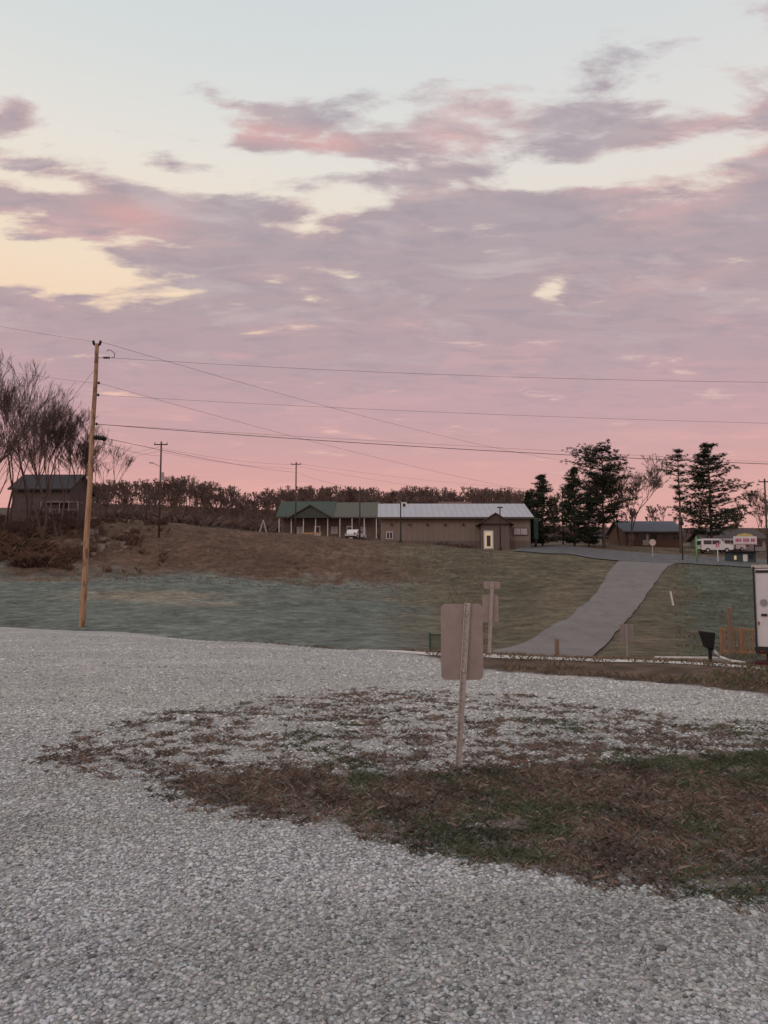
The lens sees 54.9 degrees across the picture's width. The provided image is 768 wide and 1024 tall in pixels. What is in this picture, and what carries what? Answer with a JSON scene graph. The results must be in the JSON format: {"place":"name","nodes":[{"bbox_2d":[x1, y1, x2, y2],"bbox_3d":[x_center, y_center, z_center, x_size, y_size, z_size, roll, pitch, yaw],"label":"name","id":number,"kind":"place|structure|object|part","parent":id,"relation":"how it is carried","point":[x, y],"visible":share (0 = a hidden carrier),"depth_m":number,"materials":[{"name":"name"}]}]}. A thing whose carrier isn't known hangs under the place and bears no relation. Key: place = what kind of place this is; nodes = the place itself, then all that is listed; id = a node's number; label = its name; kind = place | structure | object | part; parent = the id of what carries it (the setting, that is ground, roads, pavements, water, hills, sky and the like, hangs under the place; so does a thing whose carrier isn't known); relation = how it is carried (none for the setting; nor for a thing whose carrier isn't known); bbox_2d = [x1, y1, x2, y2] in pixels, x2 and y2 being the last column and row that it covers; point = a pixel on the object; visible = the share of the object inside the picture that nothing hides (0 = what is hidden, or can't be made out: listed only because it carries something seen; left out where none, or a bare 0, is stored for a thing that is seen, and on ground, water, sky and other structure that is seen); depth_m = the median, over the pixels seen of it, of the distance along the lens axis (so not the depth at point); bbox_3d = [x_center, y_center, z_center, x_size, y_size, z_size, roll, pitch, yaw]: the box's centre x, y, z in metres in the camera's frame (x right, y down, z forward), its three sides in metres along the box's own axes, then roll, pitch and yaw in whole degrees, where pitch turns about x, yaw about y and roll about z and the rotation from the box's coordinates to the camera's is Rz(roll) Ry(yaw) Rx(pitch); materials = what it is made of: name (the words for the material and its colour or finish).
{"place":"outdoors","nodes":[
{"label":"outdoors","id":0,"kind":"place"},
{"bbox_2d":[0,508,767,1023],"bbox_3d":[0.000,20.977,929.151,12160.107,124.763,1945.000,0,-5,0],"label":"ground","id":1,"kind":"structure","parent":0,"point":[536,592],"depth_m":13.34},
{"bbox_2d":[4,522,25,538],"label":"bare shrub","id":2,"kind":"object","parent":1,"relation":"on","point":[10,529],"visible":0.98,"depth_m":72.67,"materials":[{"name":"brown plant"}]},
{"bbox_2d":[2,522,30,532],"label":"bare shrub","id":3,"kind":"object","parent":1,"relation":"on","point":[14,527],"visible":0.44,"depth_m":74.32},
{"bbox_2d":[0,422,33,493],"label":"bare tree","id":4,"kind":"object","parent":1,"relation":"on","point":[3,455],"visible":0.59,"depth_m":72.02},
{"bbox_2d":[6,520,36,535],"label":"bare shrub","id":5,"kind":"object","parent":1,"relation":"on","point":[23,524],"visible":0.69,"depth_m":73.98,"materials":[{"name":"brown plant"}]},
{"bbox_2d":[0,408,51,540],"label":"bare tree","id":6,"kind":"object","parent":1,"relation":"on","point":[35,472],"visible":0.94,"depth_m":71.23,"materials":[{"name":"brown plant"}]},
{"bbox_2d":[0,366,60,530],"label":"bare tree","id":7,"kind":"object","parent":1,"relation":"on","point":[47,420],"visible":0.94,"depth_m":71.90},
{"bbox_2d":[17,514,47,531],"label":"bare shrub","id":8,"kind":"object","parent":1,"relation":"on","point":[43,518],"visible":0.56,"depth_m":76.72,"materials":[{"name":"brown plant"}]},
{"bbox_2d":[28,509,42,520],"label":"bare shrub","id":9,"kind":"object","parent":1,"relation":"on","point":[32,512],"visible":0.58,"depth_m":81.43,"materials":[{"name":"brown plant"}]},
{"bbox_2d":[0,385,79,461],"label":"bare tree","id":10,"kind":"object","parent":1,"relation":"on","point":[51,404],"visible":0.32,"depth_m":78.07,"materials":[{"name":"brown plant"}]},
{"bbox_2d":[33,508,48,520],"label":"bare shrub","id":11,"kind":"object","parent":1,"relation":"on","point":[42,512],"visible":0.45,"depth_m":82.24,"materials":[{"name":"brown plant"}]},
{"bbox_2d":[30,519,55,533],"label":"bare shrub","id":12,"kind":"object","parent":1,"relation":"on","point":[49,523],"visible":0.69,"depth_m":77.26,"materials":[{"name":"brown plant"}]},
{"bbox_2d":[0,349,96,530],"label":"bare tree","id":13,"kind":"object","parent":1,"relation":"on","point":[54,423],"visible":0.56,"depth_m":77.54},
{"bbox_2d":[7,474,95,520],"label":"farmhouse","id":14,"kind":"object","parent":1,"relation":"on","point":[19,507],"visible":0.52,"depth_m":95.56,"materials":[{"name":"brown wood"}]},
{"bbox_2d":[19,500,58,509],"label":"windows","id":15,"kind":"structure","parent":14,"relation":"in","point":[22,503],"depth_m":95.38,"materials":[{"name":"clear glass"}]},
{"bbox_2d":[6,388,97,535],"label":"bare tree","id":16,"kind":"object","parent":1,"relation":"on","point":[56,441],"visible":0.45,"depth_m":79.08,"materials":[{"name":"brown plant"}]},
{"bbox_2d":[49,511,73,530],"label":"bare shrub","id":17,"kind":"object","parent":1,"relation":"on","point":[55,514],"visible":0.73,"depth_m":78.98,"materials":[{"name":"brown plant"}]},
{"bbox_2d":[42,516,80,533],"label":"bare shrub","id":18,"kind":"object","parent":1,"relation":"on","point":[57,519],"visible":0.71,"depth_m":78.67,"materials":[{"name":"brown plant"}]},
{"bbox_2d":[51,515,72,534],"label":"bare shrub","id":19,"kind":"object","parent":1,"relation":"on","point":[66,521],"visible":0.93,"depth_m":78.53,"materials":[{"name":"brown plant"}]},
{"bbox_2d":[61,510,78,522],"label":"bare shrub","id":20,"kind":"object","parent":1,"relation":"on","point":[74,515],"visible":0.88,"depth_m":81.20,"materials":[{"name":"brown plant"}]},
{"bbox_2d":[66,515,92,532],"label":"bare shrub","id":21,"kind":"object","parent":1,"relation":"on","point":[75,520],"visible":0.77,"depth_m":78.31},
{"bbox_2d":[49,408,112,530],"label":"bare tree","id":22,"kind":"object","parent":1,"relation":"on","point":[86,444],"visible":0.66,"depth_m":80.87,"materials":[{"name":"brown plant"}]},
{"bbox_2d":[0,514,170,573],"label":"bank brush","id":23,"kind":"object","parent":1,"relation":"on","point":[26,549],"visible":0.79,"depth_m":70.28,"materials":[{"name":"brown plant"}]},
{"bbox_2d":[76,532,107,551],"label":"bare shrub","id":24,"kind":"object","parent":1,"relation":"on","point":[95,536],"visible":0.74,"depth_m":71.02,"materials":[{"name":"brown plant"}]},
{"bbox_2d":[79,340,114,626],"bbox_3d":[-14.360,-1.502,36.974,1.377,14.555,0.334,-1,-5,9],"label":"utility pole","id":25,"kind":"object","parent":1,"relation":"on","point":[84,587],"visible":0.99,"depth_m":36.93,"materials":[{"name":"brown wood"}]},
{"bbox_2d":[0,326,763,511],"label":"power lines","id":26,"kind":"object","parent":25,"relation":"hanging from","point":[368,440],"visible":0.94,"depth_m":37.20,"materials":[{"name":"black metal"}]},
{"bbox_2d":[78,443,133,517],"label":"bare tree","id":27,"kind":"object","parent":1,"relation":"on","point":[128,464],"visible":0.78,"depth_m":87.79,"materials":[{"name":"brown plant"}]},
{"bbox_2d":[76,524,137,555],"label":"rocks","id":28,"kind":"object","parent":1,"relation":"on","point":[103,547],"visible":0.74,"depth_m":75.42,"materials":[{"name":"grey stone"}]},
{"bbox_2d":[141,481,151,520],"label":"utility pole","id":29,"kind":"object","parent":1,"relation":"on","point":[146,483],"visible":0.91,"depth_m":110.45,"materials":[{"name":"brown wood"}]},
{"bbox_2d":[149,441,167,537],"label":"utility pole","id":30,"kind":"object","parent":1,"relation":"on","point":[161,477],"visible":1,"depth_m":80.42,"materials":[{"name":"brown wood"}]},
{"bbox_2d":[291,462,300,533],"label":"utility pole","id":31,"kind":"object","parent":1,"relation":"on","point":[296,464],"visible":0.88,"depth_m":108.62,"materials":[{"name":"brown wood"}]},
{"bbox_2d":[281,518,375,538],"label":"walls","id":32,"kind":"structure","parent":1,"relation":"on","point":[343,523],"depth_m":121.07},
{"bbox_2d":[287,504,333,519],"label":"gable","id":33,"kind":"structure","parent":32,"relation":"on","point":[309,511],"depth_m":118.79,"materials":[{"name":"green metal"}]},
{"bbox_2d":[283,526,365,538],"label":"windows","id":34,"kind":"structure","parent":32,"relation":"attached to","point":[299,529],"depth_m":120.92,"materials":[{"name":"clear glass"}]},
{"bbox_2d":[276,502,379,522],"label":"roof","id":35,"kind":"structure","parent":32,"relation":"on","point":[339,509],"depth_m":122.20,"materials":[{"name":"green metal"}]},
{"bbox_2d":[345,529,365,539],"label":"parked car","id":36,"kind":"object","parent":1,"relation":"on","point":[353,534],"visible":0.88,"depth_m":114.70,"materials":[{"name":"white paint"}]},
{"bbox_2d":[359,486,360,539],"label":"utility pole","id":37,"kind":"object","parent":1,"relation":"on","point":[359,516],"visible":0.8,"depth_m":100.25,"materials":[{"name":"brown wood"}]},
{"bbox_2d":[0,520,767,692],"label":"dry grass","id":38,"kind":"structure","parent":1,"relation":"on","point":[687,660],"depth_m":19.43,"materials":[{"name":"brown plant"}]},
{"bbox_2d":[21,685,767,914],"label":"grass patch","id":39,"kind":"object","parent":1,"relation":"on","point":[474,789],"visible":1,"depth_m":5.88,"materials":[{"name":"brown plant"}]},
{"bbox_2d":[399,502,406,542],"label":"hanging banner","id":40,"kind":"object","parent":1,"relation":"on","point":[403,504],"visible":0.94,"depth_m":92.30,"materials":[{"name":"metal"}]},
{"bbox_2d":[91,475,762,530],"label":"distant treeline","id":41,"kind":"object","parent":1,"relation":"on","point":[179,491],"visible":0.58,"depth_m":196.30,"materials":[{"name":"brown plant"}]},
{"bbox_2d":[91,502,765,543],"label":"distant brush","id":42,"kind":"object","parent":1,"relation":"on","point":[188,517],"visible":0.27,"depth_m":167.13,"materials":[{"name":"brown plant"}]},
{"bbox_2d":[429,633,440,648],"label":"metal gate","id":43,"kind":"structure","parent":1,"relation":"on","point":[430,635],"depth_m":24.71,"materials":[{"name":"green metal"}]},
{"bbox_2d":[433,541,476,547],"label":"shrubs","id":44,"kind":"object","parent":1,"relation":"on","point":[458,545],"visible":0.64,"depth_m":93.69,"materials":[{"name":"green plant"}]},
{"bbox_2d":[438,502,471,503],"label":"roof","id":45,"kind":"structure","parent":1,"relation":"on","point":[454,503],"depth_m":152.33,"materials":[{"name":"grey metal"}]},
{"bbox_2d":[381,519,529,540],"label":"walls","id":46,"kind":"structure","parent":1,"relation":"on","point":[437,530],"depth_m":97.16,"materials":[{"name":"beige"}]},
{"bbox_2d":[378,504,533,524],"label":"roof","id":47,"kind":"structure","parent":46,"relation":"on","point":[453,510],"depth_m":99.88,"materials":[{"name":"metal"}]},
{"bbox_2d":[378,517,533,518],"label":"gutter","id":48,"kind":"object","parent":47,"relation":"attached to","point":[451,517],"visible":1,"depth_m":96.62,"materials":[{"name":"metal"}]},
{"bbox_2d":[382,541,530,548],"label":"wainscot","id":49,"kind":"object","parent":46,"relation":"attached to","point":[519,544],"visible":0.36,"depth_m":96.96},
{"bbox_2d":[441,603,482,766],"bbox_3d":[0.708,1.577,6.668,0.382,1.507,0.040,0,-5,0],"label":"traffic sign","id":50,"kind":"object","parent":1,"relation":"on","point":[462,643],"visible":0.96,"depth_m":6.71,"materials":[{"name":"metal"}]},
{"bbox_2d":[482,582,499,654],"bbox_3d":[2.312,2.316,15.864,0.388,1.642,0.070,0,-5,0],"label":"traffic sign","id":51,"kind":"object","parent":1,"relation":"on","point":[490,607],"visible":0.98,"depth_m":15.91,"materials":[{"name":"metal"}]},
{"bbox_2d":[478,514,510,548],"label":"entrance porch","id":52,"kind":"object","parent":1,"relation":"on","point":[492,523],"visible":0.68,"depth_m":95.66,"materials":[{"name":"beige wood"}]},
{"bbox_2d":[484,531,492,548],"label":"door","id":53,"kind":"structure","parent":52,"relation":"attached to","point":[488,539],"depth_m":95.54,"materials":[{"name":"white paint"}]},
{"bbox_2d":[475,512,513,525],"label":"porch roof","id":54,"kind":"structure","parent":52,"relation":"on","point":[511,524],"depth_m":95.31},
{"bbox_2d":[497,507,502,549],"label":"street lamp","id":55,"kind":"object","parent":1,"relation":"on","point":[500,548],"visible":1,"depth_m":92.18,"materials":[{"name":"metal"}]},
{"bbox_2d":[522,491,533,546],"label":"spruce tree","id":56,"kind":"object","parent":1,"relation":"on","point":[527,498],"visible":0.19,"depth_m":106.20,"materials":[{"name":"green plant"}]},
{"bbox_2d":[524,473,571,545],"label":"spruce tree","id":57,"kind":"object","parent":1,"relation":"on","point":[543,489],"visible":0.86,"depth_m":103.75,"materials":[{"name":"green plant"}]},
{"bbox_2d":[554,638,558,654],"bbox_3d":[6.007,4.812,25.681,0.130,0.840,0.130,0,-5,0],"label":"wooden post","id":58,"kind":"object","parent":1,"relation":"on","point":[556,646],"visible":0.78,"depth_m":25.63,"materials":[{"name":"brown wood"}]},
{"bbox_2d":[553,466,602,546],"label":"spruce tree","id":59,"kind":"object","parent":1,"relation":"on","point":[572,492],"visible":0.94,"depth_m":105.83,"materials":[{"name":"green plant"}]},
{"bbox_2d":[569,491,606,546],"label":"spruce tree","id":60,"kind":"object","parent":1,"relation":"on","point":[592,540],"visible":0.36,"depth_m":111.92,"materials":[{"name":"green plant"}]},
{"bbox_2d":[577,531,608,542],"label":"bungalow","id":61,"kind":"object","parent":1,"relation":"on","point":[606,539],"visible":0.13,"depth_m":135.09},
{"bbox_2d":[560,439,641,547],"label":"pine tree","id":62,"kind":"object","parent":1,"relation":"on","point":[611,507],"visible":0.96,"depth_m":109.63,"materials":[{"name":"green plant"}]},
{"bbox_2d":[581,470,631,544],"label":"bare tree","id":63,"kind":"object","parent":1,"relation":"on","point":[608,500],"visible":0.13,"depth_m":117.75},
{"bbox_2d":[620,624,633,656],"bbox_3d":[8.026,4.317,24.409,0.449,1.226,0.040,0,-5,0],"label":"traffic sign","id":64,"kind":"object","parent":1,"relation":"on","point":[626,633],"visible":0.88,"depth_m":24.45,"materials":[{"name":"metal"}]},
{"bbox_2d":[604,453,671,546],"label":"bare tree","id":65,"kind":"object","parent":1,"relation":"on","point":[654,482],"visible":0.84,"depth_m":110.73,"materials":[{"name":"brown plant"}]},
{"bbox_2d":[513,545,766,566],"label":"parking lot","id":66,"kind":"structure","parent":1,"relation":"on","point":[623,555],"depth_m":88.91,"materials":[{"name":"grey asphalt"}]},
{"bbox_2d":[533,518,537,546],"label":"pylon sign","id":67,"kind":"object","parent":66,"relation":"on","point":[535,526],"visible":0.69,"depth_m":99.18,"materials":[{"name":"green metal"}]},
{"bbox_2d":[722,551,758,561],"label":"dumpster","id":68,"kind":"object","parent":66,"relation":"on","point":[740,556],"visible":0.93,"depth_m":83.66,"materials":[{"name":"green metal"}]},
{"bbox_2d":[733,533,756,550],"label":"shop sign","id":69,"kind":"object","parent":66,"relation":"on","point":[744,539],"visible":0.96,"depth_m":84.04,"materials":[{"name":"white paint"}]},
{"bbox_2d":[609,525,678,547],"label":"walls","id":70,"kind":"structure","parent":1,"relation":"on","point":[624,540],"depth_m":118.12,"materials":[{"name":"brown wood"}]},
{"bbox_2d":[605,521,684,535],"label":"roof","id":71,"kind":"structure","parent":70,"relation":"on","point":[656,526],"depth_m":120.02,"materials":[{"name":"grey metal"}]},
{"bbox_2d":[628,534,678,544],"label":"windows","id":72,"kind":"structure","parent":70,"relation":"attached to","point":[644,538],"depth_m":118.03,"materials":[{"name":"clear glass"}]},
{"bbox_2d":[649,539,655,556],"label":"stop sign","id":73,"kind":"object","parent":1,"relation":"on","point":[652,542],"visible":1,"depth_m":89.49,"materials":[{"name":"metal"}]},
{"bbox_2d":[652,449,698,552],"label":"pine tree","id":74,"kind":"object","parent":1,"relation":"on","point":[679,480],"visible":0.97,"depth_m":104.51,"materials":[{"name":"green plant"}]},
{"bbox_2d":[679,517,683,559],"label":"lamp post","id":75,"kind":"object","parent":1,"relation":"on","point":[681,523],"visible":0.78,"depth_m":86.04,"materials":[{"name":"metal"}]},
{"bbox_2d":[655,656,726,662],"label":"concrete curb","id":76,"kind":"structure","parent":1,"relation":"on","point":[713,658],"depth_m":18.21,"materials":[{"name":"grey concrete"}]},
{"bbox_2d":[695,537,697,561],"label":"feather flag","id":77,"kind":"object","parent":1,"relation":"on","point":[696,549],"visible":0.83,"depth_m":83.86,"materials":[{"name":"green fabric"}]},
{"bbox_2d":[667,442,760,552],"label":"pine tree","id":78,"kind":"object","parent":1,"relation":"on","point":[701,479],"visible":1,"depth_m":107.83,"materials":[{"name":"green plant"}]},
{"bbox_2d":[697,539,733,552],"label":"parked van","id":79,"kind":"object","parent":1,"relation":"on","point":[705,545],"visible":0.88,"depth_m":103.09,"materials":[{"name":"white paint"}]},
{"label":"windows","id":80,"kind":"part","parent":79,"relation":"part of","materials":[{"name":"black glass"}]},
{"bbox_2d":[698,630,745,663],"bbox_3d":[8.110,3.288,17.759,1.002,0.856,0.294,-1,-5,8],"label":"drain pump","id":81,"kind":"object","parent":1,"relation":"on","point":[707,639],"visible":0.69,"depth_m":17.71,"materials":[{"name":"black plastic"}]},
{"bbox_2d":[690,534,764,550],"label":"walls","id":82,"kind":"structure","parent":1,"relation":"on","point":[698,536],"depth_m":116.04,"materials":[{"name":"white"}]},
{"bbox_2d":[686,529,765,541],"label":"roof","id":83,"kind":"structure","parent":82,"relation":"on","point":[736,532],"depth_m":117.89,"materials":[{"name":"grey"}]},
{"bbox_2d":[746,541,761,546],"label":"windows","id":84,"kind":"structure","parent":82,"relation":"attached to","point":[759,543],"depth_m":115.93,"materials":[{"name":"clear glass"}]},
{"bbox_2d":[726,607,732,656],"bbox_3d":[12.037,4.269,25.728,0.120,1.920,0.120,0,-5,0],"label":"wooden post","id":85,"kind":"object","parent":1,"relation":"on","point":[729,630],"visible":0.78,"depth_m":25.70,"materials":[{"name":"brown wood"}]},
{"bbox_2d":[718,538,745,550],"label":"parked van","id":86,"kind":"object","parent":1,"relation":"on","point":[730,542],"visible":0.38,"depth_m":111.90,"materials":[{"name":"white paint"}]},
{"bbox_2d":[719,627,765,656],"bbox_3d":[12.564,4.597,25.950,0.134,1.194,1.804,2,-6,-26],"label":"wooden fence","id":87,"kind":"object","parent":1,"relation":"on","point":[742,630],"visible":0.62,"depth_m":25.96,"materials":[{"name":"brown wood"}]},
{"bbox_2d":[741,488,767,531],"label":"bare tree","id":88,"kind":"object","parent":1,"relation":"on","point":[752,499],"visible":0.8,"depth_m":125.08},
{"bbox_2d":[751,565,767,666],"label":"cargo trailer","id":89,"kind":"object","parent":1,"relation":"on","point":[760,584],"visible":0.91,"depth_m":16.79,"materials":[{"name":"metal"}]},
{"bbox_2d":[758,479,767,564],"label":"utility pole","id":90,"kind":"object","parent":1,"relation":"on","point":[766,524],"visible":0.94,"depth_m":80.19,"materials":[{"name":"brown wood"}]},
{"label":"porch floor","id":91,"kind":"structure","parent":1,"relation":"on","visible":0},
{"bbox_2d":[279,518,376,538],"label":"columns","id":92,"kind":"structure","parent":91,"relation":"on","point":[327,526],"depth_m":119.14,"materials":[{"name":"white paint"}]},
{"bbox_2d":[0,633,767,1023],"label":"gravel","id":93,"kind":"structure","parent":0,"point":[346,937],"depth_m":3.83,"materials":[{"name":"grey gravel"}]},
{"bbox_2d":[0,0,767,527],"label":"sky","id":94,"kind":"structure","parent":0,"point":[548,191],"materials":[{"name":"pink"}]},
{"bbox_2d":[386,528,527,538],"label":"windows","id":95,"kind":"structure","parent":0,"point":[516,531],"depth_m":97.00,"materials":[{"name":"grey glass"}]},
{"bbox_2d":[358,649,757,668],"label":"gravel path","id":96,"kind":"structure","parent":0,"point":[505,656],"depth_m":15.23,"materials":[{"name":"stone"}]},
{"bbox_2d":[553,483,586,543],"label":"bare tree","id":97,"kind":"object","parent":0,"point":[565,499],"visible":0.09,"depth_m":131.44,"materials":[{"name":"brown plant"}]},
{"bbox_2d":[491,554,682,656],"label":"road","id":98,"kind":"structure","parent":0,"point":[590,627],"depth_m":43.66,"materials":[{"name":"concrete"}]}
]}

